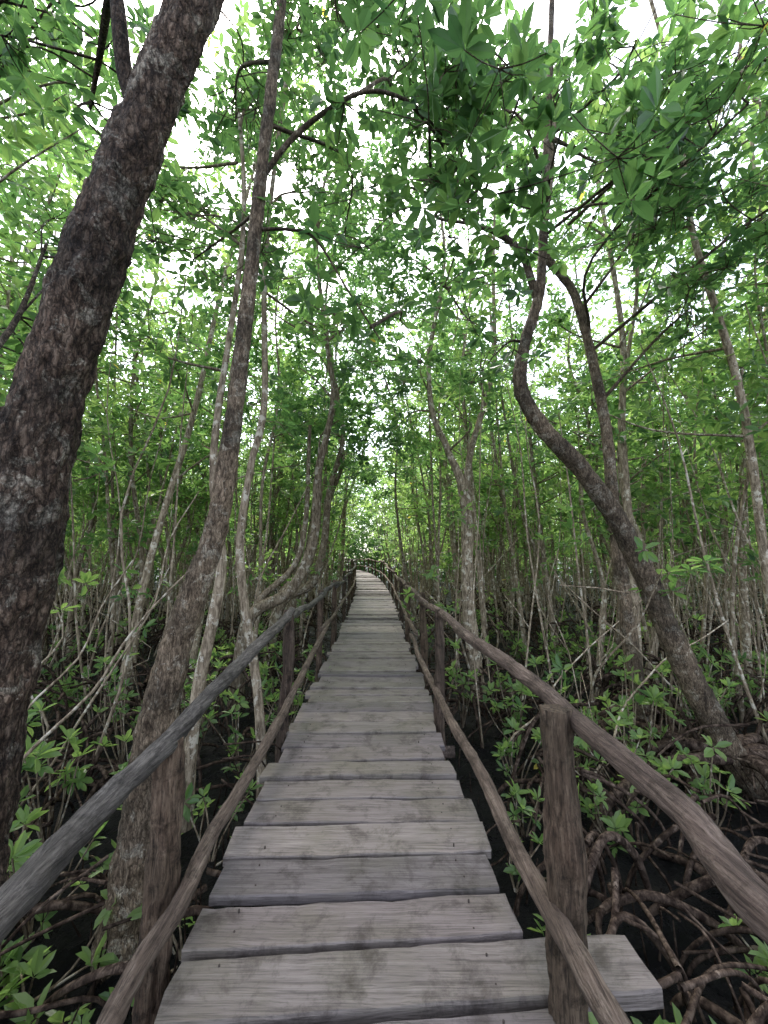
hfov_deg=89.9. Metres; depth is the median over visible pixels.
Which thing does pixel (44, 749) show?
mangrove seedling
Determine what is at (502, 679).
mangrove seedling
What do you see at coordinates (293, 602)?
mangrove tree
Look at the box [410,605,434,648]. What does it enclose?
mangrove seedling
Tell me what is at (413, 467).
mangrove tree
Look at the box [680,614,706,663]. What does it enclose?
mangrove seedling
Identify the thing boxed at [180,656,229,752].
mangrove seedling
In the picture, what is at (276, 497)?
mangrove tree
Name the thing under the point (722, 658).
mangrove seedling
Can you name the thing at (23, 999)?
mangrove seedling
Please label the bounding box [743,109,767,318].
mangrove tree
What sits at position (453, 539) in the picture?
mangrove tree
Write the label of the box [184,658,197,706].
mangrove seedling
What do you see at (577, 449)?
mangrove tree
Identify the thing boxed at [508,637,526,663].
mangrove seedling
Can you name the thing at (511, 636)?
mangrove seedling
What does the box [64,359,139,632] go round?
mangrove tree
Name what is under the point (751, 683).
mangrove seedling
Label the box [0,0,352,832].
mangrove tree
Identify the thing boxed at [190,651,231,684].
mangrove seedling
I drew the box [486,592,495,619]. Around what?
mangrove seedling
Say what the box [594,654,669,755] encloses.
mangrove seedling
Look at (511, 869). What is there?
mangrove seedling
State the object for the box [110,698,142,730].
mangrove seedling
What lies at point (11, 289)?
mangrove tree
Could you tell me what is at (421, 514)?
mangrove tree
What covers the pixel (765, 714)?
mangrove seedling
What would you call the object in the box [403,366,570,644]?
mangrove tree
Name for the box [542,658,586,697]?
mangrove seedling
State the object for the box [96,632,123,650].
mangrove seedling
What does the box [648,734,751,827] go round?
mangrove seedling
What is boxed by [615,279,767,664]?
mangrove tree
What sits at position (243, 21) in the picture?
mangrove tree
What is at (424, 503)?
mangrove tree
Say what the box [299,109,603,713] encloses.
mangrove tree
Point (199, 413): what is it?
mangrove tree
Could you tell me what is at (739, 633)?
mangrove seedling
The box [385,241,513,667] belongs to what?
mangrove tree
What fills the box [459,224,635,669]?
mangrove tree
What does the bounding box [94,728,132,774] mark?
mangrove seedling
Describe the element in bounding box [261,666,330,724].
mangrove seedling
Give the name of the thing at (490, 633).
mangrove seedling
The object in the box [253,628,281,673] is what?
mangrove seedling
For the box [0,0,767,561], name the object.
sky
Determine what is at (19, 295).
mangrove tree
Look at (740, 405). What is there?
mangrove tree
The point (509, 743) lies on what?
mangrove seedling
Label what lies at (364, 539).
forest background
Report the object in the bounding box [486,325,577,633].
mangrove tree
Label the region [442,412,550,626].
mangrove tree
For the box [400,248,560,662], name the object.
mangrove tree
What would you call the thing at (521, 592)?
mangrove tree
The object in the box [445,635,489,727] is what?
mangrove seedling
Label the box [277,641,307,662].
mangrove seedling
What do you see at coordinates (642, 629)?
mangrove seedling
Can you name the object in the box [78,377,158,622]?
mangrove tree
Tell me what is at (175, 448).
mangrove tree
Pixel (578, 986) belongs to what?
log railing
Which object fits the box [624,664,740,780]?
mangrove seedling
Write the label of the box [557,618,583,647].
mangrove seedling
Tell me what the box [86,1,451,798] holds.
mangrove tree
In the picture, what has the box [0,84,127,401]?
mangrove tree
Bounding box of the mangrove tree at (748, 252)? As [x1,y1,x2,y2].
[706,246,767,662]
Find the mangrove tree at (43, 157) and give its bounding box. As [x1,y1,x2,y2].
[0,2,136,407]
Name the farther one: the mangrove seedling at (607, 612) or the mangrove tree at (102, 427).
the mangrove seedling at (607, 612)
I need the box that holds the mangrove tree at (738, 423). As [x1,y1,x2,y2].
[683,344,767,508]
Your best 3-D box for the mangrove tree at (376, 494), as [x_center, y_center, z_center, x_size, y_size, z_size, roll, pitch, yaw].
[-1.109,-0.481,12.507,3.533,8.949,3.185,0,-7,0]
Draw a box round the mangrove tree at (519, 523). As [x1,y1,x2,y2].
[455,371,561,633]
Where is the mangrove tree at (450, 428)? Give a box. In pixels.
[414,223,535,671]
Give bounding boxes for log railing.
[0,558,767,1023]
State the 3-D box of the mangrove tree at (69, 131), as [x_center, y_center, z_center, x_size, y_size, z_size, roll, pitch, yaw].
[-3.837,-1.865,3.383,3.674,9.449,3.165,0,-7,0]
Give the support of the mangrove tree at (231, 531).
on the mud ground
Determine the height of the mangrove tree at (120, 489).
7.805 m
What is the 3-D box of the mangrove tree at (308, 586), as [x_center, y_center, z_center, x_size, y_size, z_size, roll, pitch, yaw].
[-1.370,-2.000,9.040,5.106,11.142,3.291,2,-8,-19]
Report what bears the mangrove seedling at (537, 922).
on the mud ground
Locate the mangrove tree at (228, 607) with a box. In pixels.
[165,343,284,627]
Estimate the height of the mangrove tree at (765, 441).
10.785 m
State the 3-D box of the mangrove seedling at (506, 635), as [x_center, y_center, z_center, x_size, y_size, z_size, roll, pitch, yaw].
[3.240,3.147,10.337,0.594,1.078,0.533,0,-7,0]
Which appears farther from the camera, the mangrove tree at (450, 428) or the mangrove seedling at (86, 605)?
the mangrove seedling at (86, 605)
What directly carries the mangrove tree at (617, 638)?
on the mud ground
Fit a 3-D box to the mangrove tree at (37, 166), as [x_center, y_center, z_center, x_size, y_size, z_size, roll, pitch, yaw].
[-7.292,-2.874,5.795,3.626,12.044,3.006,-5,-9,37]
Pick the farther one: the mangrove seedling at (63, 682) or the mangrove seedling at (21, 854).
the mangrove seedling at (63, 682)
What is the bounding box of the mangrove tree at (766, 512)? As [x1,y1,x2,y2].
[690,421,767,631]
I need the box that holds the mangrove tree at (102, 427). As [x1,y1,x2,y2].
[0,284,208,686]
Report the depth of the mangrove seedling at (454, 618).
11.86 m
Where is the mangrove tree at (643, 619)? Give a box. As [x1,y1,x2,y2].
[528,284,684,684]
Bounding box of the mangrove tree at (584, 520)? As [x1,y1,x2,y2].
[483,282,707,689]
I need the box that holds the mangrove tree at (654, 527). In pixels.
[536,388,713,639]
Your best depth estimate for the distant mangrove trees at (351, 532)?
18.43 m
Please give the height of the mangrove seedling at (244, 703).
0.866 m
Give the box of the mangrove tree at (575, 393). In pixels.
[557,339,665,616]
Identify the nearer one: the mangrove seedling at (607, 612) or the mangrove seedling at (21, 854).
the mangrove seedling at (21, 854)
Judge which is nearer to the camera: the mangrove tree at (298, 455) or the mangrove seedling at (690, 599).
the mangrove tree at (298, 455)
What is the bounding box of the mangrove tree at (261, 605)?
[163,95,466,711]
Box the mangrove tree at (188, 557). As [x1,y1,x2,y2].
[156,338,225,571]
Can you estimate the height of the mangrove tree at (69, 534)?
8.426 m
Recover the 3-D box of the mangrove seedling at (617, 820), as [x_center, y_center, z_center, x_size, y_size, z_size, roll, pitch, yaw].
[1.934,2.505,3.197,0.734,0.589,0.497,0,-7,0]
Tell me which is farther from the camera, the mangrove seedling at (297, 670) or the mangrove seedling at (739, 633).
the mangrove seedling at (739, 633)
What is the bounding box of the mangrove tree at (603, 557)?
[526,353,639,619]
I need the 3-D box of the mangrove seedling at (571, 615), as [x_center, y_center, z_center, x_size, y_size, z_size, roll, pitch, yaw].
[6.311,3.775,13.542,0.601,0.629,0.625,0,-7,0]
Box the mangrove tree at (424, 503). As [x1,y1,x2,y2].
[394,408,516,626]
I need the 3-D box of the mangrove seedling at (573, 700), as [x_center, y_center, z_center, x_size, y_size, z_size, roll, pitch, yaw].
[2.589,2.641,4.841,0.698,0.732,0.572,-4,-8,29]
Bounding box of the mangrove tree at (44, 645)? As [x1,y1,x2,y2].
[1,289,141,654]
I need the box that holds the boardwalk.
[154,569,663,1023]
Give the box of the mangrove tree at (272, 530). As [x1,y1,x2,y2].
[202,386,326,632]
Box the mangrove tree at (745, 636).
[645,22,767,687]
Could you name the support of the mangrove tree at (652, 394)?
on the mud ground
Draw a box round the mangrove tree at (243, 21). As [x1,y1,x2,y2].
[41,0,331,734]
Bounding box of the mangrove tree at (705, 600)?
[612,147,767,678]
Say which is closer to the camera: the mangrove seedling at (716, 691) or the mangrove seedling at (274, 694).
the mangrove seedling at (716, 691)
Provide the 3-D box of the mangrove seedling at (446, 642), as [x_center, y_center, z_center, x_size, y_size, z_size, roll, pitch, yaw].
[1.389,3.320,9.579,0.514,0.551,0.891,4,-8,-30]
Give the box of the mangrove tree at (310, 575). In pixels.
[290,347,364,623]
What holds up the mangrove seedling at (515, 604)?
on the mud ground
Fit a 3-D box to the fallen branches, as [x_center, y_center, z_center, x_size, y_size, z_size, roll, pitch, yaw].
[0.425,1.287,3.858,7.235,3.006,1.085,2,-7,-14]
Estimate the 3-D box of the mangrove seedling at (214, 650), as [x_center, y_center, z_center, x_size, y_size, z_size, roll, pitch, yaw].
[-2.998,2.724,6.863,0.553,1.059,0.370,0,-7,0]
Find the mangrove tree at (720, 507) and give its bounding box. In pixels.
[653,345,767,650]
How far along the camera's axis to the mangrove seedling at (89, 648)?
5.40 m
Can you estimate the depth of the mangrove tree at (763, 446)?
5.80 m
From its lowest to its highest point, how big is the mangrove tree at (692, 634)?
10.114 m
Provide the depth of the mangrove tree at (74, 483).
10.55 m
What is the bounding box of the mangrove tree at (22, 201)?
[0,0,64,238]
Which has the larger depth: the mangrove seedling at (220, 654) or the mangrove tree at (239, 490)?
the mangrove tree at (239, 490)
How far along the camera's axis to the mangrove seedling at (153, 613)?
12.41 m
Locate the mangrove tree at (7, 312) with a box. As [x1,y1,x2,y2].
[0,298,29,366]
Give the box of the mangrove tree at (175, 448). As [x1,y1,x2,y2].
[69,297,227,659]
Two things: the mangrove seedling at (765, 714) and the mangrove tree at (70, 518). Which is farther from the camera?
the mangrove tree at (70, 518)
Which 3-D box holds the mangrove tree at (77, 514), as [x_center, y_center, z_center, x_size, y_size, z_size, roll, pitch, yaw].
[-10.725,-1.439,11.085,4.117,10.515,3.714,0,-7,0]
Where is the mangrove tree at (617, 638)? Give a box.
[506,228,645,658]
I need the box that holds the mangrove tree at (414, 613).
[341,273,458,639]
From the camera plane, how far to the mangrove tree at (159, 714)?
3.06 m
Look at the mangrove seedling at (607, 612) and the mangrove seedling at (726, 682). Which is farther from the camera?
the mangrove seedling at (607, 612)
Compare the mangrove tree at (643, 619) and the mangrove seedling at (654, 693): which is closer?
the mangrove seedling at (654, 693)
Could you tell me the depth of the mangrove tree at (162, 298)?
11.75 m
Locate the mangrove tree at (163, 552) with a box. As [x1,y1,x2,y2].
[129,411,203,629]
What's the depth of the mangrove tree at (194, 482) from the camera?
12.82 m
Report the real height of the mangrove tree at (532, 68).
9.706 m
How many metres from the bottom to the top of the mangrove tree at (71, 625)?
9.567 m
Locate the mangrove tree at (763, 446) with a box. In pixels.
[667,205,767,474]
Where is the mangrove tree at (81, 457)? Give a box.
[7,392,117,519]
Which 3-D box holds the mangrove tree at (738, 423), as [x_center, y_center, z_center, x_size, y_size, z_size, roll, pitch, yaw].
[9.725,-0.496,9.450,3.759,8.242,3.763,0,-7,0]
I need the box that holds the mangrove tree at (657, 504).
[595,400,713,563]
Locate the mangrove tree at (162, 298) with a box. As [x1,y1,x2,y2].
[78,277,204,633]
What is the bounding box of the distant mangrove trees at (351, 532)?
[3,258,767,625]
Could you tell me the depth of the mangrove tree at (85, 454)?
6.75 m
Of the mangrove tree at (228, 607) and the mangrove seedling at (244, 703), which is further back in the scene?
the mangrove tree at (228, 607)
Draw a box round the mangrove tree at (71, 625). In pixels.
[3,271,152,664]
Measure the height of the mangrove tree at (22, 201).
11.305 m
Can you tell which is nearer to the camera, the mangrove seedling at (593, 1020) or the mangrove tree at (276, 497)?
the mangrove seedling at (593, 1020)
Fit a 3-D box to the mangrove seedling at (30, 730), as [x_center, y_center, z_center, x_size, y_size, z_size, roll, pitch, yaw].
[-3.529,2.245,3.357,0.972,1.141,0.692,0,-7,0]
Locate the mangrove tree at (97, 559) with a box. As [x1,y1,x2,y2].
[58,420,136,622]
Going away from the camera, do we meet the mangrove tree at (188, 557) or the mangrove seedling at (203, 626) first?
the mangrove seedling at (203, 626)
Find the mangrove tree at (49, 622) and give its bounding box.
[47,335,117,628]
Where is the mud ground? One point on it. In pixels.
(64, 942)
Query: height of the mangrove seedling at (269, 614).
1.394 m
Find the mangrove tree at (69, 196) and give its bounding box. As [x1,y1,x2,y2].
[0,116,151,725]
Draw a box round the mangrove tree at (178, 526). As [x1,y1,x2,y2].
[113,302,239,613]
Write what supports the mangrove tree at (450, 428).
on the mud ground
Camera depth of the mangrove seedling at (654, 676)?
5.60 m
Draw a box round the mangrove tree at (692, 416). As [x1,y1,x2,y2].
[596,370,736,645]
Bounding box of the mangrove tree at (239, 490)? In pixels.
[210,322,290,624]
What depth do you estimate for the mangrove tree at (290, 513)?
14.36 m
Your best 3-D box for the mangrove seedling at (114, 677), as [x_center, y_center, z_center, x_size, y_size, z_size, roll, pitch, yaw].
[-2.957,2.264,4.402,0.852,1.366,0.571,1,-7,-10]
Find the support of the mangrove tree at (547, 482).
on the mud ground
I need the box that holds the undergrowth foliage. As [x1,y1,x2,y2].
[58,448,767,609]
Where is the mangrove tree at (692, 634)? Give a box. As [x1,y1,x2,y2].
[584,304,737,654]
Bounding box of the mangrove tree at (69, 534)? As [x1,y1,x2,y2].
[66,422,182,624]
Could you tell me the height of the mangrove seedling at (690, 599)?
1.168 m
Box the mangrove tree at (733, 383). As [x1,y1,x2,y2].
[662,0,767,435]
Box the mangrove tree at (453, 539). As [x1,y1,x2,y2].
[380,262,486,632]
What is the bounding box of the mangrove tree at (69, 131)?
[0,3,156,481]
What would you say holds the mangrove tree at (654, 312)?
on the mud ground
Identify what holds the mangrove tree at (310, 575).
on the mud ground
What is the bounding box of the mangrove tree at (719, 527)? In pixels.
[664,344,767,645]
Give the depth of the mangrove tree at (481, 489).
13.49 m
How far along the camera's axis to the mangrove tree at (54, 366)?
2.02 m
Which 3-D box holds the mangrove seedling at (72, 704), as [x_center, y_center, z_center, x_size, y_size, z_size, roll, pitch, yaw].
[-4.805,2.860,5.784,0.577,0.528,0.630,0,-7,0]
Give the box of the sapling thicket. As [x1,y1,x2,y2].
[1,252,767,772]
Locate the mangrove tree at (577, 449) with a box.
[544,406,637,528]
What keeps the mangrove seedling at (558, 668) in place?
on the mud ground
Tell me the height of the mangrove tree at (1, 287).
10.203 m
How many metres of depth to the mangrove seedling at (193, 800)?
3.13 m
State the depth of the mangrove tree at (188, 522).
11.67 m
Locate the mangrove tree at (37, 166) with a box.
[0,84,65,386]
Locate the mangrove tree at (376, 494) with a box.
[295,359,402,637]
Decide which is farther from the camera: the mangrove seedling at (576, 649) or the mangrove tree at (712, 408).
the mangrove seedling at (576, 649)
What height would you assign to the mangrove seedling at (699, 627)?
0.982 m
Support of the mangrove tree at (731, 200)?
on the mud ground
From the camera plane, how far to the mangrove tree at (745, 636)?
6.89 m
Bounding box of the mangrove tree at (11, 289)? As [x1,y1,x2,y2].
[0,246,38,395]
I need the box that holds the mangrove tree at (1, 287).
[0,253,86,404]
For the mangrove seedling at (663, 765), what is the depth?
3.64 m
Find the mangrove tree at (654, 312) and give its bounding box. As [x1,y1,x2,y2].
[567,214,697,661]
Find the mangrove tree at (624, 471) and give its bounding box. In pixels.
[483,93,767,724]
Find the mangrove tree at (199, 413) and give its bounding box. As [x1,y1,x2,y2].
[135,390,261,637]
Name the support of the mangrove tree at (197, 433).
on the mud ground
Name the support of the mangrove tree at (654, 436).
on the mud ground
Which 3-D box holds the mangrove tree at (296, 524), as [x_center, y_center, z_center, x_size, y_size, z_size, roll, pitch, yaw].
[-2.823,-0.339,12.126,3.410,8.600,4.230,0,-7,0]
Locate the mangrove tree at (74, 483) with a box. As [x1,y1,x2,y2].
[10,231,102,505]
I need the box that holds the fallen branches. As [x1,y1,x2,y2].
[15,491,727,814]
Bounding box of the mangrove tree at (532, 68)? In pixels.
[298,0,767,833]
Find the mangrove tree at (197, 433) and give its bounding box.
[109,122,335,685]
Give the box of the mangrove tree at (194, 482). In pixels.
[164,288,258,629]
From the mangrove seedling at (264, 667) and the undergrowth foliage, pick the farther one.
the undergrowth foliage
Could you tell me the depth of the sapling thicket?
6.43 m
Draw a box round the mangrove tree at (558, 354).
[534,332,641,513]
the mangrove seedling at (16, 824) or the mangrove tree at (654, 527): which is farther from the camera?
the mangrove tree at (654, 527)
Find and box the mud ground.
[0,562,767,1023]
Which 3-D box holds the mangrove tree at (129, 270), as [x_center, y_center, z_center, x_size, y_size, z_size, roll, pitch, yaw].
[-6.236,-2.679,8.881,3.454,12.433,3.412,-5,-8,33]
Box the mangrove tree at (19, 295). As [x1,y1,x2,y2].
[0,183,121,493]
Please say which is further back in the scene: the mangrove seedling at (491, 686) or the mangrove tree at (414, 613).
the mangrove tree at (414, 613)
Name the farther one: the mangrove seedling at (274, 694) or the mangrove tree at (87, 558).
the mangrove tree at (87, 558)
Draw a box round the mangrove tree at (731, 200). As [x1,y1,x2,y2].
[451,0,767,807]
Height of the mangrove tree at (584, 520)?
9.072 m
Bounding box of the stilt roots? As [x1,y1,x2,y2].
[0,591,767,1023]
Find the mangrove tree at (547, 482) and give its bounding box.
[505,433,595,621]
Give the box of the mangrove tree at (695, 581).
[617,397,733,636]
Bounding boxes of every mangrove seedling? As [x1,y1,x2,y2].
[0,889,119,1010]
[0,946,90,1023]
[8,804,107,942]
[9,735,42,832]
[18,700,95,842]
[26,698,41,724]
[27,708,41,736]
[33,663,79,719]
[41,638,86,697]
[46,685,91,713]
[47,624,85,675]
[60,604,79,637]
[67,641,133,732]
[68,987,113,1023]
[77,592,90,616]
[80,629,104,646]
[83,805,182,872]
[89,648,140,763]
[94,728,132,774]
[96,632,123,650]
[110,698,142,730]
[115,618,150,651]
[127,904,196,1006]
[145,601,158,629]
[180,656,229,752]
[183,770,262,866]
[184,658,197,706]
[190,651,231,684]
[200,610,207,640]
[201,637,229,682]
[202,688,278,773]
[215,627,227,651]
[218,636,236,660]
[245,661,278,704]
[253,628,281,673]
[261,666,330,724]
[263,682,297,717]
[264,591,273,623]
[273,644,323,711]
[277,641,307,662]
[281,599,307,656]
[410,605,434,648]
[428,637,451,654]
[430,586,449,605]
[445,605,459,635]
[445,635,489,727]
[476,609,496,631]
[478,629,495,638]
[479,658,531,746]
[481,680,520,726]
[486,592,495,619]
[490,717,542,789]
[492,668,511,696]
[493,610,514,648]
[500,628,520,644]
[501,778,544,840]
[502,588,524,624]
[503,831,546,892]
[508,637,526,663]
[520,642,558,676]
[520,653,572,710]
[527,914,590,935]
[535,630,550,658]
[535,632,572,678]
[535,708,608,797]
[542,596,563,630]
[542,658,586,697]
[549,636,583,672]
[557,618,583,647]
[558,610,574,622]
[569,640,590,659]
[569,695,614,748]
[573,620,604,671]
[573,710,678,814]
[577,775,649,857]
[588,1012,716,1023]
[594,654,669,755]
[596,632,620,650]
[598,596,616,634]
[598,625,646,680]
[602,641,626,691]
[614,669,665,698]
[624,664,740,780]
[641,615,651,655]
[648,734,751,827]
[658,653,728,734]
[662,1003,682,1023]
[676,685,738,711]
[680,594,699,618]
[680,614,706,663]
[683,611,700,635]
[684,673,733,722]
[688,687,736,715]
[697,648,749,713]
[700,647,758,715]
[718,914,767,993]
[725,650,755,674]
[735,622,756,661]
[738,649,767,709]
[752,653,767,684]
[755,710,767,720]
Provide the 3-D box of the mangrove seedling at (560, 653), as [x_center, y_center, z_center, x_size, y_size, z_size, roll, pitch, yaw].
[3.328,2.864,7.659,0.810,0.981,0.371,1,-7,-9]
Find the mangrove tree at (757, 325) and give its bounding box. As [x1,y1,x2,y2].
[695,260,767,513]
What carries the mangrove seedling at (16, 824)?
on the mud ground
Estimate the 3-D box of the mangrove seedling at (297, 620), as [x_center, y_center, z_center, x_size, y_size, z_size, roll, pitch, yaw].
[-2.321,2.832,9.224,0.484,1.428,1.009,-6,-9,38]
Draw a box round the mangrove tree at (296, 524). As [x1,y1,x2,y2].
[244,360,346,643]
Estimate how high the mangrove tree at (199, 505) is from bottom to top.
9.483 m
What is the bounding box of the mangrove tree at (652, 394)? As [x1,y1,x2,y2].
[580,368,674,641]
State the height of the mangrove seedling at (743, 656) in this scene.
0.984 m
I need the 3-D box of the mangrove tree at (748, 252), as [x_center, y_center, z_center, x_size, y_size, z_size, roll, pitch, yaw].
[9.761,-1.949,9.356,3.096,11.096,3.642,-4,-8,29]
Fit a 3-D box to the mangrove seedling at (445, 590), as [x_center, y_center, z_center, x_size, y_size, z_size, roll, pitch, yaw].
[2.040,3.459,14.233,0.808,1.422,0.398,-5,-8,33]
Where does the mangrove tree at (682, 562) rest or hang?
on the mud ground
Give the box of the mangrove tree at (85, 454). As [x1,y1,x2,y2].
[0,213,178,499]
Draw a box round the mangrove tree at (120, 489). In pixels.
[85,370,207,639]
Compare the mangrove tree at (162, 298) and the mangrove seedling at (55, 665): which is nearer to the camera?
the mangrove seedling at (55, 665)
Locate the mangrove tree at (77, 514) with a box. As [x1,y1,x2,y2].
[2,311,103,520]
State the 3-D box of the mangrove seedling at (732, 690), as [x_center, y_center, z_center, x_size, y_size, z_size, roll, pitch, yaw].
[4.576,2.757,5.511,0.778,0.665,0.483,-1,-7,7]
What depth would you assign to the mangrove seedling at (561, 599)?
10.77 m
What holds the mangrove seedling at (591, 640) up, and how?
on the mud ground
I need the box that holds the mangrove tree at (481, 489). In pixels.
[413,321,513,623]
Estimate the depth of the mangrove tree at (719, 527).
10.89 m
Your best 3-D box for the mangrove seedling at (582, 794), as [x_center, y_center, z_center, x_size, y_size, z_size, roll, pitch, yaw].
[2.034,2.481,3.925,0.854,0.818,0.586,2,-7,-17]
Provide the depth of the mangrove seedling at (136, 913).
2.29 m
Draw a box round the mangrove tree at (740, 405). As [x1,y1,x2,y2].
[546,0,767,730]
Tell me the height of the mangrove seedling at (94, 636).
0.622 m
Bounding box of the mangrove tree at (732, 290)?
[704,204,763,344]
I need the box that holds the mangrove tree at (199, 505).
[139,304,250,654]
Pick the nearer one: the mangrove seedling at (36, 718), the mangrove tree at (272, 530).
the mangrove seedling at (36, 718)
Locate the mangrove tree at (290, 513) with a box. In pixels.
[239,349,321,624]
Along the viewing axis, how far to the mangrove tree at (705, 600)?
8.50 m
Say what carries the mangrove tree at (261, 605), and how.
on the mud ground
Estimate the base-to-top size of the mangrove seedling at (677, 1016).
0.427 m
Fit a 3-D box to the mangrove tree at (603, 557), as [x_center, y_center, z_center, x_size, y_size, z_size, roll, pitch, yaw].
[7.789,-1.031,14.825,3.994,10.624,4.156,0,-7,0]
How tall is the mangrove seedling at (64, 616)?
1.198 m
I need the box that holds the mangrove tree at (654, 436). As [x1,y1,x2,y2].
[533,122,767,684]
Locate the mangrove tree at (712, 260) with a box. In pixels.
[627,209,753,637]
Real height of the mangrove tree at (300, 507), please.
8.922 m
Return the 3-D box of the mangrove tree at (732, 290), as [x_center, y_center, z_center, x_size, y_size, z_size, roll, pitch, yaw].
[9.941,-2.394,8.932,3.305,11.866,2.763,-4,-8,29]
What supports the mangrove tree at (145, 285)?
on the mud ground
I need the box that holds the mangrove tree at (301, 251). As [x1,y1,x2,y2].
[199,210,384,686]
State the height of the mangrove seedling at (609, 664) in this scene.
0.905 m
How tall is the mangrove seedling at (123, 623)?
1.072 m
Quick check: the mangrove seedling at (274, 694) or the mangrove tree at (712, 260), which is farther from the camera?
the mangrove tree at (712, 260)
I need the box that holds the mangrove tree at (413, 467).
[367,318,451,623]
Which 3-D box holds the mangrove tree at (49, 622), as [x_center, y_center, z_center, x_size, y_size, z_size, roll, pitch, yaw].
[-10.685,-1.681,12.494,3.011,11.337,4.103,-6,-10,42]
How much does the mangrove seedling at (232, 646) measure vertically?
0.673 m
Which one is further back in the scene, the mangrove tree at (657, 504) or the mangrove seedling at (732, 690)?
the mangrove tree at (657, 504)
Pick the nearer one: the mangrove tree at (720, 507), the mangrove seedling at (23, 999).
the mangrove seedling at (23, 999)
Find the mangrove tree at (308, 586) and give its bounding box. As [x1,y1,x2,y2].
[218,184,431,677]
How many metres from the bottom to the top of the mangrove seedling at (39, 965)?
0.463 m
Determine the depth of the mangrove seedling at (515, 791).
3.26 m
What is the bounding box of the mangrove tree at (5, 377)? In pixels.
[0,273,31,393]
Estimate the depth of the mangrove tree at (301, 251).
8.06 m
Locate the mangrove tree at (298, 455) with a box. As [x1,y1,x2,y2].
[242,309,394,669]
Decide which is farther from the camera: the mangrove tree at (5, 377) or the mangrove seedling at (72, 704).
the mangrove tree at (5, 377)
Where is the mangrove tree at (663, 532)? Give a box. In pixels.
[603,434,702,620]
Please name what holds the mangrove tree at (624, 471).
on the mud ground
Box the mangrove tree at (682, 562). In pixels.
[645,371,731,592]
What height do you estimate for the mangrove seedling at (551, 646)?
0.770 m
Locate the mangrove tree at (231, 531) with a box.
[163,404,248,612]
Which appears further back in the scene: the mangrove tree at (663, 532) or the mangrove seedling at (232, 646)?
the mangrove tree at (663, 532)
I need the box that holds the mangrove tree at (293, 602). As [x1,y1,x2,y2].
[229,250,415,644]
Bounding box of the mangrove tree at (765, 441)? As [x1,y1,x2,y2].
[729,306,767,536]
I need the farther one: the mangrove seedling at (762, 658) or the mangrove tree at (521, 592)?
the mangrove tree at (521, 592)
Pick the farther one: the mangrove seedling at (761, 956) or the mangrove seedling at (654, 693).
the mangrove seedling at (654, 693)
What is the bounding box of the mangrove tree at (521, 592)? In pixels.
[456,396,538,624]
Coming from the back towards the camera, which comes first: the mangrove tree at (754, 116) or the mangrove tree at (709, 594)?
the mangrove tree at (709, 594)
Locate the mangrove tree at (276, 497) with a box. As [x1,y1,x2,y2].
[228,291,317,625]
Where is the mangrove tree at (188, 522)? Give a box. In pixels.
[106,345,244,644]
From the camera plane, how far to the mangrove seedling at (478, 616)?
11.56 m
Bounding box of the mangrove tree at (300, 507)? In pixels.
[254,388,357,635]
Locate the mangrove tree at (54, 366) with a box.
[0,0,437,961]
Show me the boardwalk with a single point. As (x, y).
(362, 811)
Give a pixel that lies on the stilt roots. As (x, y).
(690, 997)
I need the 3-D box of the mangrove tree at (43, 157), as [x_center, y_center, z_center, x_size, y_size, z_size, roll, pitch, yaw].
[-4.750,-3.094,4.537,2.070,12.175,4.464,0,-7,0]
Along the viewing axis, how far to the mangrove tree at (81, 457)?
13.81 m
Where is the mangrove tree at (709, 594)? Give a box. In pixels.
[639,391,766,631]
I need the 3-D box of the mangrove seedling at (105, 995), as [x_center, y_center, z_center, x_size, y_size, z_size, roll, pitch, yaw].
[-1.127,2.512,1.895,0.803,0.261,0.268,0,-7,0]
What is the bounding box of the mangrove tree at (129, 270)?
[47,142,211,665]
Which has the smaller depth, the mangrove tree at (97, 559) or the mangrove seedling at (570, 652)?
the mangrove seedling at (570, 652)
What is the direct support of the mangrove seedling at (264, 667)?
on the mud ground
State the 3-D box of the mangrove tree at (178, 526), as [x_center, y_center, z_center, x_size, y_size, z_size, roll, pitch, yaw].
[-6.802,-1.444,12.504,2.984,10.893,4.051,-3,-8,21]
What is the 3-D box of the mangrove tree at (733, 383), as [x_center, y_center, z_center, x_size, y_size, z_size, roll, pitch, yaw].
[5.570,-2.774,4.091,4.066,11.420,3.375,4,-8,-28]
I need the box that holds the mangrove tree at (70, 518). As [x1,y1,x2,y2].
[5,332,120,642]
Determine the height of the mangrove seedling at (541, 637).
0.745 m
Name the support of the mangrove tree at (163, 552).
on the mud ground
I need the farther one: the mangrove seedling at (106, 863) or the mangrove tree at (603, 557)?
the mangrove tree at (603, 557)
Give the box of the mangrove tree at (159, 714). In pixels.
[55,0,512,981]
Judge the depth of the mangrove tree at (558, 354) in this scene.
13.95 m
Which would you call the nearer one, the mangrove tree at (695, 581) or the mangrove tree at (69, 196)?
the mangrove tree at (69, 196)
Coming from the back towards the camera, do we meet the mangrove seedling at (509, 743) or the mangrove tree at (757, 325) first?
the mangrove tree at (757, 325)
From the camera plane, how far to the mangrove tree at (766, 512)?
11.86 m
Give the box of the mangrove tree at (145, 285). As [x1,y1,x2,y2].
[34,204,225,702]
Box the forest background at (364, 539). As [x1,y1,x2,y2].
[60,449,760,583]
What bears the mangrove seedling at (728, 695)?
on the mud ground
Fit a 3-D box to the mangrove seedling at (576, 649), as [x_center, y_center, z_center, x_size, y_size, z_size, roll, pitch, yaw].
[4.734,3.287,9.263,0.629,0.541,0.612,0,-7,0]
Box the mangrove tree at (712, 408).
[581,123,767,733]
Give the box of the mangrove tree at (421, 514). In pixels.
[373,347,456,631]
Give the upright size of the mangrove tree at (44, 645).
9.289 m
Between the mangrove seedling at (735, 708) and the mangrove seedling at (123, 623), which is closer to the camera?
the mangrove seedling at (735, 708)
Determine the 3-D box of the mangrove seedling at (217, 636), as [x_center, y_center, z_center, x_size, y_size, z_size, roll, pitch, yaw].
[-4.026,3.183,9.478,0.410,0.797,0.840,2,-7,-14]

